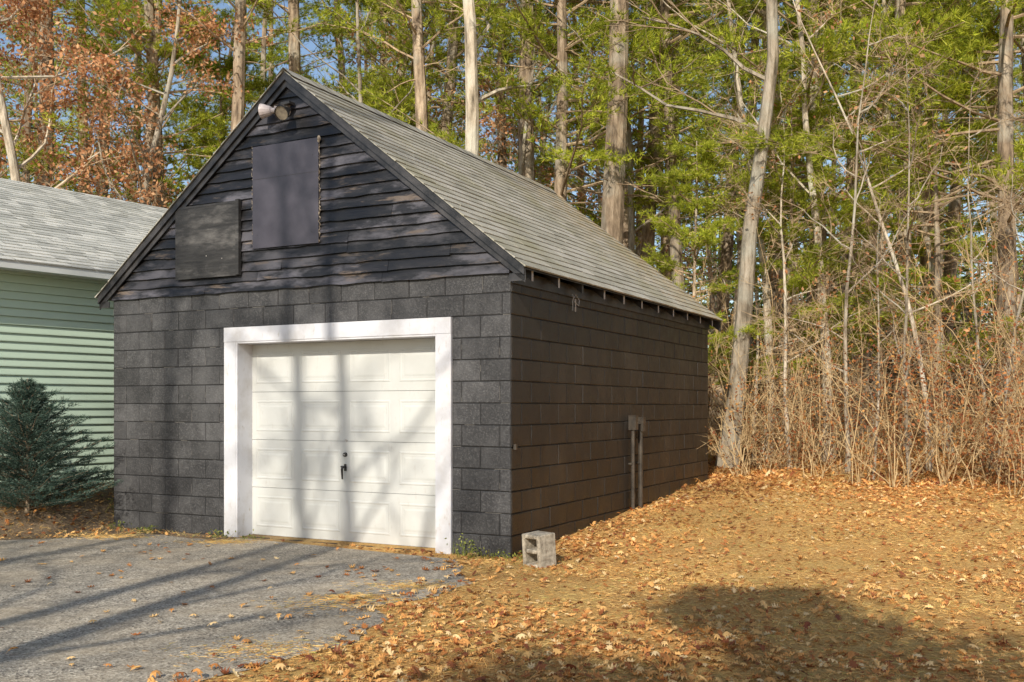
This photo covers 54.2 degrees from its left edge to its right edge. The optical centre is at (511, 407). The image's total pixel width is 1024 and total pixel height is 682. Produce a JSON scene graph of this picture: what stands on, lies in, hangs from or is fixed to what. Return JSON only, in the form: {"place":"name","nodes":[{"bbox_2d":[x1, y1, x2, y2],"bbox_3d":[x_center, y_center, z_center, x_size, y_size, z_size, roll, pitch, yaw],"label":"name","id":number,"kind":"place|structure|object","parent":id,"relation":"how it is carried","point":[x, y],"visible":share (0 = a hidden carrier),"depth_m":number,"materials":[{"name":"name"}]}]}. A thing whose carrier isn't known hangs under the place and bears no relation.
{"place":"outdoors","nodes":[
{"label":"outdoors","id":0,"kind":"place"},
{"bbox_2d":[0,534,474,681],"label":"asphalt driveway","id":1,"kind":"structure","parent":0,"point":[48,629],"depth_m":7.03,"materials":[{"name":"grey asphalt"}]},
{"bbox_2d":[0,405,1023,681],"bbox_3d":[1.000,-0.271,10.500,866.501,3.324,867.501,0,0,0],"label":"ground","id":2,"kind":"structure","parent":0,"point":[96,507],"depth_m":7.55,"materials":[{"name":"brown plant"}]},
{"bbox_2d":[1,48,72,188],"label":"oak tree","id":3,"kind":"object","parent":2,"relation":"on","point":[24,117],"visible":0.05,"depth_m":37.89,"materials":[{"name":"brown plant"}]},
{"bbox_2d":[0,0,75,155],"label":"pine tree","id":4,"kind":"object","parent":2,"relation":"on","point":[9,70],"visible":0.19,"depth_m":30.61,"materials":[{"name":"green plant"}]},
{"bbox_2d":[0,0,86,185],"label":"oak tree","id":5,"kind":"object","parent":2,"relation":"on","point":[11,32],"visible":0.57,"depth_m":22.25,"materials":[{"name":"orange plant"}]},
{"bbox_2d":[0,0,89,187],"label":"pine tree","id":6,"kind":"object","parent":2,"relation":"on","point":[50,82],"visible":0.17,"depth_m":25.07,"materials":[{"name":"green plant"}]},
{"bbox_2d":[0,0,94,188],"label":"pine tree","id":7,"kind":"object","parent":2,"relation":"on","point":[11,112],"visible":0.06,"depth_m":40.91,"materials":[{"name":"green plant"}]},
{"bbox_2d":[0,375,122,512],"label":"spruce tree","id":8,"kind":"object","parent":2,"relation":"on","point":[28,404],"visible":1,"depth_m":11.03,"materials":[{"name":"green plant"}]},
{"bbox_2d":[0,0,142,196],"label":"pine tree","id":9,"kind":"object","parent":2,"relation":"on","point":[27,124],"visible":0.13,"depth_m":28.43,"materials":[{"name":"green plant"}]},
{"bbox_2d":[0,0,163,193],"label":"pine tree","id":10,"kind":"object","parent":2,"relation":"on","point":[83,131],"visible":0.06,"depth_m":30.75,"materials":[{"name":"green plant"}]},
{"bbox_2d":[0,178,167,490],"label":"green house","id":11,"kind":"structure","parent":2,"relation":"on","point":[64,254],"depth_m":12.67,"materials":[{"name":"plastic"}]},
{"bbox_2d":[54,0,132,196],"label":"pine tree","id":12,"kind":"object","parent":2,"relation":"on","point":[92,87],"visible":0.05,"depth_m":47.81,"materials":[{"name":"green plant"}]},
{"bbox_2d":[0,0,194,206],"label":"oak tree","id":13,"kind":"object","parent":2,"relation":"on","point":[10,144],"visible":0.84,"depth_m":21.16,"materials":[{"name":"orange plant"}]},
{"bbox_2d":[36,0,182,196],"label":"pine tree","id":14,"kind":"object","parent":2,"relation":"on","point":[103,180],"visible":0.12,"depth_m":35.09,"materials":[{"name":"green plant"}]},
{"bbox_2d":[0,0,263,207],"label":"pine tree","id":15,"kind":"object","parent":2,"relation":"on","point":[153,73],"visible":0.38,"depth_m":22.84,"materials":[{"name":"green plant"}]},
{"bbox_2d":[35,0,230,202],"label":"pine tree","id":16,"kind":"object","parent":2,"relation":"on","point":[140,135],"visible":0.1,"depth_m":33.45,"materials":[{"name":"green plant"}]},
{"bbox_2d":[63,0,246,207],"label":"pine tree","id":17,"kind":"object","parent":2,"relation":"on","point":[149,11],"visible":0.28,"depth_m":23.20,"materials":[{"name":"green plant"}]},
{"bbox_2d":[71,0,248,206],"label":"pine tree","id":18,"kind":"object","parent":2,"relation":"on","point":[166,123],"visible":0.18,"depth_m":27.39,"materials":[{"name":"green plant"}]},
{"bbox_2d":[45,0,275,208],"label":"oak tree","id":19,"kind":"object","parent":2,"relation":"on","point":[101,72],"visible":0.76,"depth_m":21.37,"materials":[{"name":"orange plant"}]},
{"bbox_2d":[159,30,274,181],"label":"young pine tree","id":20,"kind":"object","parent":2,"relation":"on","point":[258,85],"visible":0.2,"depth_m":25.90,"materials":[{"name":"green plant"}]},
{"bbox_2d":[167,4,283,171],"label":"pine tree","id":21,"kind":"object","parent":2,"relation":"on","point":[257,23],"visible":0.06,"depth_m":37.89,"materials":[{"name":"green plant"}]},
{"bbox_2d":[169,0,305,165],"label":"pine tree","id":22,"kind":"object","parent":2,"relation":"on","point":[215,57],"visible":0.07,"depth_m":43.09,"materials":[{"name":"green plant"}]},
{"bbox_2d":[119,0,361,205],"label":"pine tree","id":23,"kind":"object","parent":2,"relation":"on","point":[263,54],"visible":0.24,"depth_m":30.01,"materials":[{"name":"green plant"}]},
{"bbox_2d":[144,0,351,164],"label":"pine tree","id":24,"kind":"object","parent":2,"relation":"on","point":[238,95],"visible":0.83,"depth_m":21.49,"materials":[{"name":"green plant"}]},
{"bbox_2d":[219,0,318,124],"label":"pine tree","id":25,"kind":"object","parent":2,"relation":"on","point":[272,64],"visible":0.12,"depth_m":43.12,"materials":[{"name":"green plant"}]},
{"bbox_2d":[101,495,522,561],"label":"wall weeds","id":26,"kind":"object","parent":2,"relation":"on","point":[465,554],"depth_m":9.14,"materials":[{"name":"plant"}]},
{"bbox_2d":[244,0,384,108],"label":"pine tree","id":27,"kind":"object","parent":2,"relation":"on","point":[294,53],"visible":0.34,"depth_m":24.05,"materials":[{"name":"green plant"}]},
{"bbox_2d":[258,0,445,95],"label":"pine tree","id":28,"kind":"object","parent":2,"relation":"on","point":[342,71],"visible":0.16,"depth_m":31.68,"materials":[{"name":"green plant"}]},
{"bbox_2d":[246,0,484,142],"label":"bare tree","id":29,"kind":"object","parent":2,"relation":"on","point":[359,89],"visible":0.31,"depth_m":22.60,"materials":[{"name":"brown plant"}]},
{"bbox_2d":[305,7,445,94],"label":"bare tree","id":30,"kind":"object","parent":2,"relation":"on","point":[365,45],"visible":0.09,"depth_m":34.97,"materials":[{"name":"brown plant"}]},
{"bbox_2d":[343,11,410,92],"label":"pine tree","id":31,"kind":"object","parent":2,"relation":"on","point":[382,23],"visible":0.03,"depth_m":39.00,"materials":[{"name":"green plant"}]},
{"bbox_2d":[286,0,519,121],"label":"pine tree","id":32,"kind":"object","parent":2,"relation":"on","point":[397,65],"visible":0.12,"depth_m":26.31,"materials":[{"name":"green plant"}]},
{"bbox_2d":[322,0,484,146],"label":"oak tree","id":33,"kind":"object","parent":2,"relation":"on","point":[383,55],"visible":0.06,"depth_m":26.37,"materials":[{"name":"green plant"}]},
{"bbox_2d":[95,67,722,558],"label":"garage","id":34,"kind":"structure","parent":2,"relation":"on","point":[341,317],"depth_m":10.26,"materials":[{"name":"black wood"}]},
{"bbox_2d":[252,338,434,547],"bbox_3d":[-1.695,0.341,10.094,2.436,2.055,0.123,0,0,28],"label":"overhead door","id":35,"kind":"structure","parent":34,"relation":"in","point":[343,432],"depth_m":10.09,"materials":[{"name":"white paint"}]},
{"bbox_2d":[321,0,504,132],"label":"pine tree","id":36,"kind":"object","parent":2,"relation":"on","point":[418,58],"visible":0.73,"depth_m":20.85,"materials":[{"name":"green plant"}]},
{"bbox_2d":[353,0,510,166],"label":"pine tree","id":37,"kind":"object","parent":2,"relation":"on","point":[428,92],"visible":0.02,"depth_m":36.61,"materials":[{"name":"green plant"}]},
{"bbox_2d":[296,0,568,172],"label":"pine tree","id":38,"kind":"object","parent":2,"relation":"on","point":[370,102],"visible":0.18,"depth_m":25.38,"materials":[{"name":"green plant"}]},
{"bbox_2d":[348,0,543,139],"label":"pine tree","id":39,"kind":"object","parent":2,"relation":"on","point":[446,112],"visible":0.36,"depth_m":23.91,"materials":[{"name":"green plant"}]},
{"bbox_2d":[358,0,543,169],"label":"oak tree","id":40,"kind":"object","parent":2,"relation":"on","point":[510,125],"visible":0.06,"depth_m":33.22,"materials":[{"name":"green plant"}]},
{"bbox_2d":[378,0,602,188],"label":"pine tree","id":41,"kind":"object","parent":2,"relation":"on","point":[503,162],"visible":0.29,"depth_m":23.51,"materials":[{"name":"green plant"}]},
{"bbox_2d":[0,418,1023,681],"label":"fallen leaves","id":42,"kind":"object","parent":2,"relation":"on","point":[662,654],"visible":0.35,"depth_m":6.66,"materials":[{"name":"orange plant"}]},
{"bbox_2d":[1,93,1023,416],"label":"distant trees","id":43,"kind":"object","parent":2,"relation":"on","point":[989,317],"visible":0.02,"depth_m":51.94,"materials":[{"name":"plant"}]},
{"bbox_2d":[432,0,609,155],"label":"bare tree","id":44,"kind":"object","parent":2,"relation":"on","point":[472,43],"visible":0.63,"depth_m":18.21,"materials":[{"name":"beige plant"}]},
{"bbox_2d":[444,0,609,212],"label":"oak tree","id":45,"kind":"object","parent":2,"relation":"on","point":[493,125],"visible":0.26,"depth_m":22.93,"materials":[{"name":"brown plant"}]},
{"bbox_2d":[496,0,572,187],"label":"pine tree","id":46,"kind":"object","parent":2,"relation":"on","point":[529,170],"visible":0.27,"depth_m":21.24,"materials":[{"name":"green plant"}]},
{"bbox_2d":[479,2,596,212],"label":"pine tree","id":47,"kind":"object","parent":2,"relation":"on","point":[533,98],"visible":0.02,"depth_m":36.96,"materials":[{"name":"green plant"}]},
{"bbox_2d":[481,0,595,178],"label":"pine tree","id":48,"kind":"object","parent":2,"relation":"on","point":[542,106],"visible":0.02,"depth_m":44.70,"materials":[{"name":"green plant"}]},
{"bbox_2d":[522,531,556,567],"bbox_3d":[0.233,1.226,8.602,0.200,0.290,0.220,-5,4,-42],"label":"concrete block","id":49,"kind":"object","parent":2,"relation":"on","point":[539,547],"depth_m":8.55,"materials":[{"name":"grey concrete"}]},
{"bbox_2d":[437,0,652,174],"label":"bare tree","id":50,"kind":"object","parent":2,"relation":"on","point":[524,147],"visible":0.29,"depth_m":21.20,"materials":[{"name":"brown plant"}]},
{"bbox_2d":[358,0,745,226],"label":"pine tree","id":51,"kind":"object","parent":2,"relation":"on","point":[562,170],"visible":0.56,"depth_m":19.43,"materials":[{"name":"green plant"}]},
{"bbox_2d":[483,0,716,237],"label":"pine tree","id":52,"kind":"object","parent":2,"relation":"on","point":[578,174],"visible":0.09,"depth_m":29.92,"materials":[{"name":"green plant"}]},
{"bbox_2d":[544,0,663,243],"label":"pine tree","id":53,"kind":"object","parent":2,"relation":"on","point":[612,215],"visible":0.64,"depth_m":18.70,"materials":[{"name":"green plant"}]},
{"bbox_2d":[535,0,700,274],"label":"oak tree","id":54,"kind":"object","parent":2,"relation":"on","point":[600,204],"visible":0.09,"depth_m":27.16,"materials":[{"name":"green plant"}]},
{"bbox_2d":[427,0,843,257],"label":"pine tree","id":55,"kind":"object","parent":2,"relation":"on","point":[581,63],"visible":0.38,"depth_m":20.39,"materials":[{"name":"green plant"}]},
{"bbox_2d":[539,0,734,256],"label":"pine tree","id":56,"kind":"object","parent":2,"relation":"on","point":[638,250],"visible":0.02,"depth_m":31.20,"materials":[{"name":"green plant"}]},
{"bbox_2d":[524,0,765,252],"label":"bare tree","id":57,"kind":"object","parent":2,"relation":"on","point":[632,230],"visible":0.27,"depth_m":20.72,"materials":[{"name":"brown plant"}]},
{"bbox_2d":[569,29,725,278],"bbox_3d":[5.198,-9.043,34.875,5.384,19.528,5.395,0,0,-40],"label":"pine tree","id":58,"kind":"object","parent":2,"relation":"on","point":[692,229],"visible":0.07,"depth_m":35.35,"materials":[{"name":"green plant"}]},
{"bbox_2d":[575,0,752,264],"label":"pine tree","id":59,"kind":"object","parent":2,"relation":"on","point":[647,227],"visible":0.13,"depth_m":22.61,"materials":[{"name":"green plant"}]},
{"bbox_2d":[585,0,750,305],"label":"pine tree","id":60,"kind":"object","parent":2,"relation":"on","point":[687,68],"visible":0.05,"depth_m":29.30,"materials":[{"name":"green plant"}]},
{"bbox_2d":[605,0,751,300],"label":"pine tree","id":61,"kind":"object","parent":2,"relation":"on","point":[663,249],"visible":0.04,"depth_m":27.18,"materials":[{"name":"green plant"}]},
{"bbox_2d":[583,0,778,468],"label":"bare tree","id":62,"kind":"object","parent":2,"relation":"on","point":[745,293],"visible":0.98,"depth_m":15.75,"materials":[{"name":"grey plant"}]},
{"bbox_2d":[653,107,726,311],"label":"oak tree","id":63,"kind":"object","parent":2,"relation":"on","point":[706,266],"visible":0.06,"depth_m":42.33,"materials":[{"name":"plant"}]},
{"bbox_2d":[539,0,855,343],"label":"pine tree","id":64,"kind":"object","parent":2,"relation":"on","point":[675,250],"visible":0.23,"depth_m":20.58,"materials":[{"name":"green plant"}]},
{"bbox_2d":[657,0,797,335],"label":"pine tree","id":65,"kind":"object","parent":2,"relation":"on","point":[712,297],"visible":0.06,"depth_m":44.97,"materials":[{"name":"green plant"}]},
{"bbox_2d":[678,6,787,419],"bbox_3d":[8.913,-10.070,39.904,5.979,21.687,5.991,0,0,-5],"label":"pine tree","id":66,"kind":"object","parent":2,"relation":"on","point":[737,233],"visible":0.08,"depth_m":39.73,"materials":[{"name":"green plant"}]},
{"bbox_2d":[636,135,835,439],"bbox_3d":[3.578,-1.785,16.851,3.755,5.720,2.907,0,0,10],"label":"young pine tree","id":67,"kind":"object","parent":2,"relation":"on","point":[703,157],"visible":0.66,"depth_m":16.59,"materials":[{"name":"green plant"}]},
{"bbox_2d":[661,0,819,430],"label":"pine tree","id":68,"kind":"object","parent":2,"relation":"on","point":[727,244],"visible":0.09,"depth_m":23.99,"materials":[{"name":"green plant"}]},
{"bbox_2d":[629,0,857,458],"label":"bare tree","id":69,"kind":"object","parent":2,"relation":"on","point":[766,300],"visible":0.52,"depth_m":17.09,"materials":[{"name":"brown plant"}]},
{"bbox_2d":[655,0,838,389],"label":"pine tree","id":70,"kind":"object","parent":2,"relation":"on","point":[755,110],"visible":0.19,"depth_m":21.47,"materials":[{"name":"green plant"}]},
{"bbox_2d":[671,0,825,424],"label":"pine tree","id":71,"kind":"object","parent":2,"relation":"on","point":[774,290],"visible":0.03,"depth_m":23.90,"materials":[{"name":"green plant"}]},
{"bbox_2d":[678,79,836,460],"bbox_3d":[4.114,-2.338,16.355,3.271,6.947,2.420,0,0,41],"label":"sapling tree","id":72,"kind":"object","parent":2,"relation":"on","point":[755,301],"visible":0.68,"depth_m":16.74,"materials":[{"name":"green plant"}]},
{"bbox_2d":[641,0,894,438],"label":"pine tree","id":73,"kind":"object","parent":2,"relation":"on","point":[763,13],"visible":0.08,"depth_m":20.90,"materials":[{"name":"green plant"}]},
{"bbox_2d":[750,5,826,407],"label":"pine tree","id":74,"kind":"object","parent":2,"relation":"on","point":[794,263],"visible":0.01,"depth_m":45.54,"materials":[{"name":"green plant"}]},
{"bbox_2d":[685,95,899,455],"bbox_3d":[5.073,-2.182,17.468,3.282,6.458,4.239,0,0,43],"label":"young pine tree","id":75,"kind":"object","parent":2,"relation":"on","point":[798,278],"visible":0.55,"depth_m":16.67,"materials":[{"name":"green plant"}]},
{"bbox_2d":[709,7,896,418],"bbox_3d":[9.475,-7.399,31.774,5.611,15.989,5.565,0,0,-18],"label":"pine tree","id":76,"kind":"object","parent":2,"relation":"on","point":[809,289],"visible":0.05,"depth_m":32.25,"materials":[{"name":"green plant"}]},
{"bbox_2d":[714,50,927,468],"bbox_3d":[4.686,-2.510,15.938,3.063,7.368,3.263,0,0,-16],"label":"sapling tree","id":77,"kind":"object","parent":2,"relation":"on","point":[785,272],"visible":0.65,"depth_m":15.78,"materials":[{"name":"green plant"}]},
{"bbox_2d":[620,0,1023,454],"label":"pine tree","id":78,"kind":"object","parent":2,"relation":"on","point":[721,57],"visible":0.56,"depth_m":16.75,"materials":[{"name":"green plant"}]},
{"bbox_2d":[650,128,1023,498],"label":"undergrowth thicket","id":79,"kind":"object","parent":2,"relation":"on","point":[1015,442],"visible":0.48,"depth_m":14.20,"materials":[{"name":"brown plant"}]},
{"bbox_2d":[740,0,950,473],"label":"sapling tree","id":80,"kind":"object","parent":2,"relation":"on","point":[846,413],"visible":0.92,"depth_m":14.34,"materials":[{"name":"brown plant"}]},
{"bbox_2d":[683,0,1022,461],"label":"bare tree","id":81,"kind":"object","parent":2,"relation":"on","point":[809,165],"visible":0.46,"depth_m":16.57,"materials":[{"name":"brown plant"}]},
{"bbox_2d":[691,0,1019,447],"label":"pine tree","id":82,"kind":"object","parent":2,"relation":"on","point":[902,10],"visible":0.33,"depth_m":18.15,"materials":[{"name":"green plant"}]},
{"bbox_2d":[720,0,995,438],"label":"young pine tree","id":83,"kind":"object","parent":2,"relation":"on","point":[915,249],"visible":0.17,"depth_m":20.03,"materials":[{"name":"green plant"}]},
{"bbox_2d":[758,0,979,447],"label":"tree","id":84,"kind":"object","parent":2,"relation":"on","point":[881,237],"visible":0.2,"depth_m":18.57,"materials":[{"name":"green plant"}]},
{"bbox_2d":[725,0,1023,462],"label":"pine tree","id":85,"kind":"object","parent":2,"relation":"on","point":[1005,93],"visible":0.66,"depth_m":15.84,"materials":[{"name":"green plant"}]},
{"bbox_2d":[782,0,966,445],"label":"pine tree","id":86,"kind":"object","parent":2,"relation":"on","point":[851,186],"visible":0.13,"depth_m":19.68,"materials":[{"name":"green plant"}]},
{"bbox_2d":[740,0,1023,452],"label":"bare tree","id":87,"kind":"object","parent":2,"relation":"on","point":[931,260],"visible":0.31,"depth_m":17.45,"materials":[{"name":"brown plant"}]},
{"bbox_2d":[828,185,940,480],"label":"sapling tree","id":88,"kind":"object","parent":2,"relation":"on","point":[878,363],"visible":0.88,"depth_m":13.95,"materials":[{"name":"green plant"}]},
{"bbox_2d":[753,0,1023,455],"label":"young pine tree","id":89,"kind":"object","parent":2,"relation":"on","point":[958,86],"visible":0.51,"depth_m":16.89,"materials":[{"name":"green plant"}]},
{"bbox_2d":[819,50,970,478],"bbox_3d":[5.205,-1.829,13.727,2.142,6.127,3.328,0,0,25],"label":"sapling tree","id":90,"kind":"object","parent":2,"relation":"on","point":[909,204],"visible":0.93,"depth_m":13.73,"materials":[{"name":"brown plant"}]},
{"bbox_2d":[844,140,962,411],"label":"oak tree","id":91,"kind":"object","parent":2,"relation":"on","point":[911,267],"visible":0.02,"depth_m":46.43,"materials":[{"name":"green plant"}]},
{"bbox_2d":[827,0,983,435],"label":"pine tree","id":92,"kind":"object","parent":2,"relation":"on","point":[864,354],"visible":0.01,"depth_m":22.88,"materials":[{"name":"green plant"}]},
{"bbox_2d":[790,0,1023,384],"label":"pine tree","id":93,"kind":"object","parent":2,"relation":"on","point":[989,11],"visible":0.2,"depth_m":17.58,"materials":[{"name":"green plant"}]},
{"bbox_2d":[791,0,1023,470],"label":"sapling tree","id":94,"kind":"object","parent":2,"relation":"on","point":[863,164],"visible":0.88,"depth_m":14.53,"materials":[{"name":"brown plant"}]},
{"bbox_2d":[834,0,1019,438],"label":"pine tree","id":95,"kind":"object","parent":2,"relation":"on","point":[923,260],"visible":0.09,"depth_m":21.09,"materials":[{"name":"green plant"}]},
{"bbox_2d":[834,0,1023,382],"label":"pine tree","id":96,"kind":"object","parent":2,"relation":"on","point":[946,216],"visible":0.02,"depth_m":27.42,"materials":[{"name":"green plant"}]},
{"bbox_2d":[861,0,1023,402],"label":"pine tree","id":97,"kind":"object","parent":2,"relation":"on","point":[950,268],"visible":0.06,"depth_m":23.67,"materials":[{"name":"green plant"}]},
{"bbox_2d":[864,104,1023,476],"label":"sapling tree","id":98,"kind":"object","parent":2,"relation":"on","point":[1022,296],"visible":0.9,"depth_m":13.46,"materials":[{"name":"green plant"}]},
{"bbox_2d":[895,0,1023,330],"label":"pine tree","id":99,"kind":"object","parent":2,"relation":"on","point":[944,191],"visible":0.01,"depth_m":41.21,"materials":[{"name":"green plant"}]},
{"bbox_2d":[907,54,1023,469],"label":"sapling tree","id":100,"kind":"object","parent":2,"relation":"on","point":[973,286],"visible":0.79,"depth_m":14.37,"materials":[{"name":"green plant"}]},
{"bbox_2d":[921,0,1023,329],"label":"pine tree","id":101,"kind":"object","parent":2,"relation":"on","point":[1017,224],"visible":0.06,"depth_m":35.01,"materials":[{"name":"green plant"}]},
{"bbox_2d":[927,0,1023,426],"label":"pine tree","id":102,"kind":"object","parent":2,"relation":"on","point":[1019,295],"visible":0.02,"depth_m":25.85,"materials":[{"name":"green plant"}]},
{"bbox_2d":[951,266,1023,341],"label":"sapling tree","id":103,"kind":"object","parent":2,"relation":"on","point":[967,330],"visible":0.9,"depth_m":12.75,"materials":[{"name":"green plant"}]},
{"bbox_2d":[979,11,1023,248],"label":"pine tree","id":104,"kind":"object","parent":2,"relation":"on","point":[1016,68],"visible":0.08,"depth_m":42.62,"materials":[{"name":"green plant"}]},
{"bbox_2d":[0,0,1023,394],"label":"sky","id":105,"kind":"structure","parent":0,"point":[309,45],"materials":[{"name":"blue"}]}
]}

